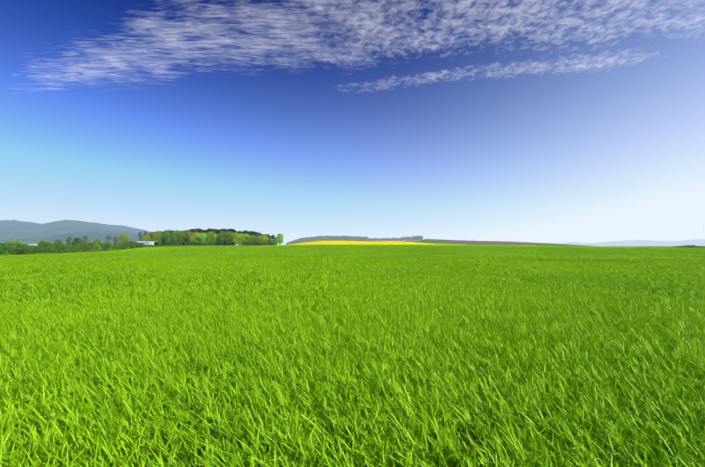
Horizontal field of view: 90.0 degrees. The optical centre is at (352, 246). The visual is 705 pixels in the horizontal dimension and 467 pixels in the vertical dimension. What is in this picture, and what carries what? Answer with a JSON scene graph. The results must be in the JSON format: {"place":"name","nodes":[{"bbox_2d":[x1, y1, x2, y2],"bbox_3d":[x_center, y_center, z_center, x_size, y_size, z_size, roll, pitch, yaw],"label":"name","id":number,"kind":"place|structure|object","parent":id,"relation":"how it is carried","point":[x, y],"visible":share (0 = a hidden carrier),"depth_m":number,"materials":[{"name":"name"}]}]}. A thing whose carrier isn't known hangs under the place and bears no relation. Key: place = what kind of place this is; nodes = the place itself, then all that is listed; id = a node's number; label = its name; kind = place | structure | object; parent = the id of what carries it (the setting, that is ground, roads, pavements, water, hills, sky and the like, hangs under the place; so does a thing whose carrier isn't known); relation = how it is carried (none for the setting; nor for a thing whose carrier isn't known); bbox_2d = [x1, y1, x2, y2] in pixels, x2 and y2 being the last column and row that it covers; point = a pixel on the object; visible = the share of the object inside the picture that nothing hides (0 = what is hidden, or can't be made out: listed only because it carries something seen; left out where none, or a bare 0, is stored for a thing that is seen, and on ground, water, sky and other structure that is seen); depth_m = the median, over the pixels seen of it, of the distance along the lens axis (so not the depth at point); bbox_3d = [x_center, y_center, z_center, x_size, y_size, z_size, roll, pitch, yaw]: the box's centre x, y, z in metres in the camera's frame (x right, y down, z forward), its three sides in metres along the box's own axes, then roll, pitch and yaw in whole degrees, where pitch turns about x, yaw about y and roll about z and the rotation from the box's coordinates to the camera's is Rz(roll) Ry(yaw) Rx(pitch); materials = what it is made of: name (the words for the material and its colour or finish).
{"place":"outdoors","nodes":[
{"label":"outdoors","id":0,"kind":"place"},
{"bbox_2d":[136,241,158,245],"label":"building","id":1,"kind":"structure","parent":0,"point":[152,243],"depth_m":282.39,"materials":[{"name":"white paint"}]},
{"bbox_2d":[0,220,704,466],"bbox_3d":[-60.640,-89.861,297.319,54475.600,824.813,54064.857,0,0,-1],"label":"terrain","id":2,"kind":"structure","parent":0,"point":[32,232],"depth_m":3630.43,"materials":[{"name":"green plant"}]},
{"bbox_2d":[0,243,8,254],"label":"tree","id":3,"kind":"object","parent":2,"relation":"on","point":[2,249],"visible":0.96,"depth_m":159.79,"materials":[{"name":"green plant"}]},
{"bbox_2d":[0,340,17,358],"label":"grass","id":4,"kind":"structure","parent":2,"relation":"on","point":[4,351],"depth_m":4.88,"materials":[{"name":"green plant"}]},
{"bbox_2d":[0,242,18,254],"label":"tree","id":5,"kind":"object","parent":2,"relation":"on","point":[11,249],"visible":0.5,"depth_m":163.82,"materials":[{"name":"green plant"}]},
{"bbox_2d":[14,243,30,254],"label":"tree","id":6,"kind":"object","parent":2,"relation":"on","point":[21,250],"visible":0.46,"depth_m":171.16,"materials":[{"name":"green plant"}]},
{"bbox_2d":[0,271,54,279],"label":"grass","id":7,"kind":"structure","parent":2,"relation":"on","point":[12,275],"depth_m":17.50,"materials":[{"name":"green plant"}]},
{"bbox_2d":[0,317,56,350],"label":"grass","id":8,"kind":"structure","parent":2,"relation":"on","point":[6,335],"depth_m":5.75,"materials":[{"name":"green plant"}]},
{"bbox_2d":[0,266,76,273],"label":"grass","id":9,"kind":"structure","parent":2,"relation":"on","point":[33,269],"depth_m":20.66,"materials":[{"name":"green plant"}]},
{"bbox_2d":[32,245,47,253],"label":"tree","id":10,"kind":"object","parent":2,"relation":"on","point":[39,249],"visible":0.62,"depth_m":182.56,"materials":[{"name":"green plant"}]},
{"bbox_2d":[0,307,83,330],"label":"grass","id":11,"kind":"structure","parent":2,"relation":"on","point":[13,319],"depth_m":6.89,"materials":[{"name":"green plant"}]},
{"bbox_2d":[0,297,92,315],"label":"grass","id":12,"kind":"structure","parent":2,"relation":"on","point":[30,307],"depth_m":8.04,"materials":[{"name":"green plant"}]},
{"bbox_2d":[0,262,93,268],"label":"grass","id":13,"kind":"structure","parent":2,"relation":"on","point":[44,265],"depth_m":24.63,"materials":[{"name":"green plant"}]},
{"bbox_2d":[0,398,119,466],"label":"grass","id":14,"kind":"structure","parent":2,"relation":"on","point":[14,452],"depth_m":2.57,"materials":[{"name":"green plant"}]},
{"bbox_2d":[48,242,74,252],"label":"tree","id":15,"kind":"object","parent":2,"relation":"on","point":[61,248],"visible":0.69,"depth_m":195.67,"materials":[{"name":"green plant"}]},
{"bbox_2d":[0,281,124,305],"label":"grass","id":16,"kind":"structure","parent":2,"relation":"on","point":[45,294],"depth_m":10.49,"materials":[{"name":"green plant"}]},
{"bbox_2d":[0,356,132,441],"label":"grass","id":17,"kind":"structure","parent":2,"relation":"on","point":[37,395],"depth_m":3.44,"materials":[{"name":"green plant"}]},
{"bbox_2d":[0,273,140,288],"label":"grass","id":18,"kind":"structure","parent":2,"relation":"on","point":[62,280],"depth_m":14.24,"materials":[{"name":"green plant"}]},
{"bbox_2d":[0,326,146,382],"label":"grass","id":19,"kind":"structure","parent":2,"relation":"on","point":[75,353],"depth_m":4.66,"materials":[{"name":"green plant"}]},
{"bbox_2d":[11,314,155,346],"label":"grass","id":20,"kind":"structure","parent":2,"relation":"on","point":[98,328],"depth_m":5.99,"materials":[{"name":"green plant"}]},
{"bbox_2d":[74,241,95,251],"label":"tree","id":21,"kind":"object","parent":2,"relation":"on","point":[84,245],"visible":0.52,"depth_m":216.55,"materials":[{"name":"green plant"}]},
{"bbox_2d":[22,268,150,279],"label":"grass","id":22,"kind":"structure","parent":2,"relation":"on","point":[118,272],"depth_m":18.16,"materials":[{"name":"green plant"}]},
{"bbox_2d":[54,264,156,271],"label":"grass","id":23,"kind":"structure","parent":2,"relation":"on","point":[102,267],"depth_m":22.11,"materials":[{"name":"green plant"}]},
{"bbox_2d":[53,301,158,325],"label":"grass","id":24,"kind":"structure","parent":2,"relation":"on","point":[107,312],"depth_m":7.35,"materials":[{"name":"green plant"}]},
{"bbox_2d":[77,294,163,310],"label":"grass","id":25,"kind":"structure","parent":2,"relation":"on","point":[111,302],"depth_m":8.64,"materials":[{"name":"green plant"}]},
{"bbox_2d":[117,233,130,242],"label":"broad tree","id":26,"kind":"object","parent":2,"relation":"on","point":[125,237],"visible":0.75,"depth_m":307.81,"materials":[{"name":"green plant"}]},
{"bbox_2d":[152,233,162,244],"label":"broad tree","id":27,"kind":"object","parent":2,"relation":"on","point":[159,239],"visible":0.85,"depth_m":314.67,"materials":[{"name":"green plant"}]},
{"bbox_2d":[162,231,170,242],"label":"broad tree","id":28,"kind":"object","parent":2,"relation":"on","point":[165,236],"visible":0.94,"depth_m":315.43,"materials":[{"name":"green plant"}]},
{"bbox_2d":[79,343,274,429],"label":"grass","id":29,"kind":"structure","parent":2,"relation":"on","point":[150,378],"depth_m":3.83,"materials":[{"name":"green plant"}]},
{"bbox_2d":[91,277,271,300],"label":"grass","id":30,"kind":"structure","parent":2,"relation":"on","point":[192,286],"depth_m":11.70,"materials":[{"name":"green plant"}]},
{"bbox_2d":[119,270,247,283],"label":"grass","id":31,"kind":"structure","parent":2,"relation":"on","point":[171,277],"depth_m":15.79,"materials":[{"name":"green plant"}]},
{"bbox_2d":[112,320,256,365],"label":"grass","id":32,"kind":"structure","parent":2,"relation":"on","point":[195,340],"depth_m":5.24,"materials":[{"name":"green plant"}]},
{"bbox_2d":[36,372,336,466],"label":"grass","id":33,"kind":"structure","parent":2,"relation":"on","point":[216,437],"depth_m":2.67,"materials":[{"name":"green plant"}]},
{"bbox_2d":[132,307,240,337],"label":"grass","id":34,"kind":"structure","parent":2,"relation":"on","point":[199,319],"depth_m":6.63,"materials":[{"name":"green plant"}]},
{"bbox_2d":[150,291,224,306],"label":"grass","id":35,"kind":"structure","parent":2,"relation":"on","point":[192,298],"depth_m":9.35,"materials":[{"name":"green plant"}]},
{"bbox_2d":[142,299,233,318],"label":"grass","id":36,"kind":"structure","parent":2,"relation":"on","point":[193,307],"depth_m":7.93,"materials":[{"name":"green plant"}]},
{"bbox_2d":[190,233,205,244],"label":"broad tree","id":37,"kind":"object","parent":2,"relation":"on","point":[194,237],"visible":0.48,"depth_m":315.41,"materials":[{"name":"green plant"}]},
{"bbox_2d":[197,233,210,243],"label":"broad tree","id":38,"kind":"object","parent":2,"relation":"on","point":[201,238],"visible":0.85,"depth_m":313.43,"materials":[{"name":"green plant"}]},
{"bbox_2d":[203,231,216,244],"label":"broad tree","id":39,"kind":"object","parent":2,"relation":"on","point":[212,236],"visible":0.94,"depth_m":315.95,"materials":[{"name":"green plant"}]},
{"bbox_2d":[218,231,229,244],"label":"broad tree","id":40,"kind":"object","parent":2,"relation":"on","point":[222,234],"visible":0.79,"depth_m":316.26,"materials":[{"name":"green plant"}]},
{"bbox_2d":[223,231,235,244],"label":"broad tree","id":41,"kind":"object","parent":2,"relation":"on","point":[230,238],"visible":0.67,"depth_m":316.68,"materials":[{"name":"green plant"}]},
{"bbox_2d":[216,288,282,303],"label":"grass","id":42,"kind":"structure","parent":2,"relation":"on","point":[242,295],"depth_m":9.96,"materials":[{"name":"green plant"}]},
{"bbox_2d":[220,294,294,312],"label":"grass","id":43,"kind":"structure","parent":2,"relation":"on","point":[259,302],"depth_m":8.67,"materials":[{"name":"green plant"}]},
{"bbox_2d":[219,303,314,329],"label":"grass","id":44,"kind":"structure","parent":2,"relation":"on","point":[269,313],"depth_m":7.28,"materials":[{"name":"green plant"}]},
{"bbox_2d":[234,268,341,279],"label":"grass","id":45,"kind":"structure","parent":2,"relation":"on","point":[278,273],"depth_m":17.91,"materials":[{"name":"green plant"}]},
{"bbox_2d":[230,313,347,353],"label":"grass","id":46,"kind":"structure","parent":2,"relation":"on","point":[275,331],"depth_m":5.87,"materials":[{"name":"green plant"}]},
{"bbox_2d":[250,434,337,466],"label":"grass","id":47,"kind":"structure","parent":2,"relation":"on","point":[303,462],"depth_m":2.24,"materials":[{"name":"green plant"}]},
{"bbox_2d":[267,285,334,298],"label":"grass","id":48,"kind":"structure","parent":2,"relation":"on","point":[292,292],"depth_m":10.65,"materials":[{"name":"green plant"}]},
{"bbox_2d":[275,292,353,306],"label":"grass","id":49,"kind":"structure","parent":2,"relation":"on","point":[312,299],"depth_m":9.34,"materials":[{"name":"green plant"}]},
{"bbox_2d":[244,274,388,292],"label":"grass","id":50,"kind":"structure","parent":2,"relation":"on","point":[288,282],"depth_m":13.62,"materials":[{"name":"green plant"}]},
{"bbox_2d":[241,330,405,399],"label":"grass","id":51,"kind":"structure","parent":2,"relation":"on","point":[315,359],"depth_m":4.49,"materials":[{"name":"green plant"}]},
{"bbox_2d":[302,256,350,259],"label":"grass","id":52,"kind":"structure","parent":2,"relation":"on","point":[328,257],"depth_m":37.87,"materials":[{"name":"green plant"}]},
{"bbox_2d":[295,299,381,321],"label":"grass","id":53,"kind":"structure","parent":2,"relation":"on","point":[328,309],"depth_m":7.94,"materials":[{"name":"green plant"}]},
{"bbox_2d":[313,284,374,294],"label":"grass","id":54,"kind":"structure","parent":2,"relation":"on","point":[354,289],"depth_m":11.29,"materials":[{"name":"green plant"}]},
{"bbox_2d":[326,289,399,303],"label":"grass","id":55,"kind":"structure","parent":2,"relation":"on","point":[369,295],"depth_m":9.90,"materials":[{"name":"green plant"}]},
{"bbox_2d":[310,309,422,343],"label":"grass","id":56,"kind":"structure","parent":2,"relation":"on","point":[374,322],"depth_m":6.54,"materials":[{"name":"green plant"}]},
{"bbox_2d":[351,282,415,291],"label":"grass","id":57,"kind":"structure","parent":2,"relation":"on","point":[384,285],"depth_m":11.88,"materials":[{"name":"green plant"}]},
{"bbox_2d":[259,357,510,466],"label":"grass","id":58,"kind":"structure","parent":2,"relation":"on","point":[337,411],"depth_m":3.10,"materials":[{"name":"green plant"}]},
{"bbox_2d":[352,294,433,313],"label":"grass","id":59,"kind":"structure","parent":2,"relation":"on","point":[385,304],"depth_m":8.52,"materials":[{"name":"green plant"}]},
{"bbox_2d":[377,286,444,299],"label":"grass","id":60,"kind":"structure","parent":2,"relation":"on","point":[401,293],"depth_m":10.51,"materials":[{"name":"green plant"}]},
{"bbox_2d":[344,321,494,370],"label":"grass","id":61,"kind":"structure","parent":2,"relation":"on","point":[401,345],"depth_m":5.14,"materials":[{"name":"green plant"}]},
{"bbox_2d":[393,280,446,287],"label":"grass","id":62,"kind":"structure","parent":2,"relation":"on","point":[419,284],"depth_m":12.55,"materials":[{"name":"green plant"}]},
{"bbox_2d":[381,302,482,328],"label":"grass","id":63,"kind":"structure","parent":2,"relation":"on","point":[425,316],"depth_m":7.17,"materials":[{"name":"green plant"}]},
{"bbox_2d":[402,247,472,249],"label":"grass","id":64,"kind":"structure","parent":2,"relation":"on","point":[434,248],"depth_m":83.26,"materials":[{"name":"green plant"}]},
{"bbox_2d":[403,290,483,307],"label":"grass","id":65,"kind":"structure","parent":2,"relation":"on","point":[438,299],"depth_m":9.15,"materials":[{"name":"green plant"}]},
{"bbox_2d":[415,284,487,294],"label":"grass","id":66,"kind":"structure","parent":2,"relation":"on","point":[447,288],"depth_m":11.15,"materials":[{"name":"green plant"}]},
{"bbox_2d":[309,402,612,466],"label":"grass","id":67,"kind":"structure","parent":2,"relation":"on","point":[494,448],"depth_m":2.45,"materials":[{"name":"green plant"}]},
{"bbox_2d":[453,277,514,283],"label":"grass","id":68,"kind":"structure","parent":2,"relation":"on","point":[482,279],"depth_m":13.96,"materials":[{"name":"green plant"}]},
{"bbox_2d":[445,289,523,302],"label":"grass","id":69,"kind":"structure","parent":2,"relation":"on","point":[482,296],"depth_m":9.76,"materials":[{"name":"green plant"}]},
{"bbox_2d":[449,281,520,291],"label":"grass","id":70,"kind":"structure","parent":2,"relation":"on","point":[483,285],"depth_m":11.86,"materials":[{"name":"green plant"}]},
{"bbox_2d":[421,268,555,278],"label":"grass","id":71,"kind":"structure","parent":2,"relation":"on","point":[480,274],"depth_m":17.40,"materials":[{"name":"green plant"}]},
{"bbox_2d":[416,314,564,354],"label":"grass","id":72,"kind":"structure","parent":2,"relation":"on","point":[486,331],"depth_m":5.79,"materials":[{"name":"green plant"}]},
{"bbox_2d":[437,298,544,320],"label":"grass","id":73,"kind":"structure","parent":2,"relation":"on","point":[488,308],"depth_m":7.80,"materials":[{"name":"green plant"}]},
{"bbox_2d":[390,342,625,435],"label":"grass","id":74,"kind":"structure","parent":2,"relation":"on","point":[477,374],"depth_m":3.75,"materials":[{"name":"green plant"}]},
{"bbox_2d":[485,286,562,298],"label":"grass","id":75,"kind":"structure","parent":2,"relation":"on","point":[522,292],"depth_m":10.42,"materials":[{"name":"green plant"}]},
{"bbox_2d":[485,248,566,250],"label":"grass","id":76,"kind":"structure","parent":2,"relation":"on","point":[526,249],"depth_m":75.58,"materials":[{"name":"green plant"}]},
{"bbox_2d":[486,295,588,312],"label":"grass","id":77,"kind":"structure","parent":2,"relation":"on","point":[529,303],"depth_m":8.42,"materials":[{"name":"green plant"}]},
{"bbox_2d":[482,307,624,341],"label":"grass","id":78,"kind":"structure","parent":2,"relation":"on","point":[547,321],"depth_m":6.39,"materials":[{"name":"green plant"}]},
{"bbox_2d":[519,258,587,261],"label":"grass","id":79,"kind":"structure","parent":2,"relation":"on","point":[550,259],"depth_m":33.46,"materials":[{"name":"green plant"}]},
{"bbox_2d":[521,284,596,294],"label":"grass","id":80,"kind":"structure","parent":2,"relation":"on","point":[557,289],"depth_m":10.98,"materials":[{"name":"green plant"}]},
{"bbox_2d":[523,247,614,249],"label":"grass","id":81,"kind":"structure","parent":2,"relation":"on","point":[565,248],"depth_m":80.62,"materials":[{"name":"green plant"}]},
{"bbox_2d":[526,291,624,308],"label":"grass","id":82,"kind":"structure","parent":2,"relation":"on","point":[573,299],"depth_m":9.08,"materials":[{"name":"green plant"}]},
{"bbox_2d":[488,274,677,292],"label":"grass","id":83,"kind":"structure","parent":2,"relation":"on","point":[597,284],"depth_m":13.23,"materials":[{"name":"green plant"}]},
{"bbox_2d":[484,330,692,395],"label":"grass","id":84,"kind":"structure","parent":2,"relation":"on","point":[587,361],"depth_m":4.39,"materials":[{"name":"green plant"}]},
{"bbox_2d":[486,375,704,466],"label":"grass","id":85,"kind":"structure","parent":2,"relation":"on","point":[619,432],"depth_m":2.74,"materials":[{"name":"green plant"}]},
{"bbox_2d":[537,303,665,328],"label":"grass","id":86,"kind":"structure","parent":2,"relation":"on","point":[600,315],"depth_m":7.07,"materials":[{"name":"green plant"}]},
{"bbox_2d":[566,289,655,303],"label":"grass","id":87,"kind":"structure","parent":2,"relation":"on","point":[621,297],"depth_m":9.66,"materials":[{"name":"green plant"}]},
{"bbox_2d":[553,271,704,285],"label":"grass","id":88,"kind":"structure","parent":2,"relation":"on","point":[665,280],"depth_m":15.26,"materials":[{"name":"green plant"}]},
{"bbox_2d":[592,258,672,262],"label":"grass","id":89,"kind":"structure","parent":2,"relation":"on","point":[642,260],"depth_m":31.05,"materials":[{"name":"green plant"}]},
{"bbox_2d":[562,322,704,371],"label":"grass","id":90,"kind":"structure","parent":2,"relation":"on","point":[648,346],"depth_m":5.07,"materials":[{"name":"green plant"}]},
{"bbox_2d":[582,263,688,270],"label":"grass","id":91,"kind":"structure","parent":2,"relation":"on","point":[636,266],"depth_m":23.39,"materials":[{"name":"green plant"}]},
{"bbox_2d":[580,300,704,322],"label":"grass","id":92,"kind":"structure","parent":2,"relation":"on","point":[652,310],"depth_m":7.70,"materials":[{"name":"green plant"}]},
{"bbox_2d":[588,355,704,433],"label":"grass","id":93,"kind":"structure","parent":2,"relation":"on","point":[688,390],"depth_m":3.47,"materials":[{"name":"green plant"}]},
{"bbox_2d":[600,283,704,305],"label":"grass","id":94,"kind":"structure","parent":2,"relation":"on","point":[688,294],"depth_m":10.58,"materials":[{"name":"green plant"}]},
{"bbox_2d":[615,268,704,278],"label":"grass","id":95,"kind":"structure","parent":2,"relation":"on","point":[671,273],"depth_m":17.85,"materials":[{"name":"green plant"}]},
{"bbox_2d":[616,314,704,345],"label":"grass","id":96,"kind":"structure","parent":2,"relation":"on","point":[679,328],"depth_m":5.98,"materials":[{"name":"green plant"}]},
{"bbox_2d":[617,249,704,251],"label":"grass","id":97,"kind":"structure","parent":2,"relation":"on","point":[661,250],"depth_m":73.87,"materials":[{"name":"green plant"}]},
{"bbox_2d":[622,258,701,261],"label":"grass","id":98,"kind":"structure","parent":2,"relation":"on","point":[677,260],"depth_m":32.93,"materials":[{"name":"green plant"}]},
{"bbox_2d":[623,296,704,313],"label":"grass","id":99,"kind":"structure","parent":2,"relation":"on","point":[690,306],"depth_m":8.40,"materials":[{"name":"green plant"}]},
{"bbox_2d":[657,266,704,272],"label":"grass","id":100,"kind":"structure","parent":2,"relation":"on","point":[692,269],"depth_m":20.34,"materials":[{"name":"green plant"}]},
{"bbox_2d":[666,309,704,327],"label":"grass","id":101,"kind":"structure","parent":2,"relation":"on","point":[694,318],"depth_m":6.80,"materials":[{"name":"green plant"}]},
{"bbox_2d":[676,350,704,378],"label":"grass","id":102,"kind":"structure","parent":2,"relation":"on","point":[697,364],"depth_m":4.19,"materials":[{"name":"green plant"}]},
{"bbox_2d":[0,0,704,244],"label":"sky","id":103,"kind":"structure","parent":0,"point":[535,121],"materials":[{"name":"blue"}]},
{"bbox_2d":[143,245,678,246],"bbox_3d":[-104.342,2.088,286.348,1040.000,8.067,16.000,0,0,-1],"label":"grass","id":104,"kind":"structure","parent":0,"point":[266,245],"depth_m":281.26,"materials":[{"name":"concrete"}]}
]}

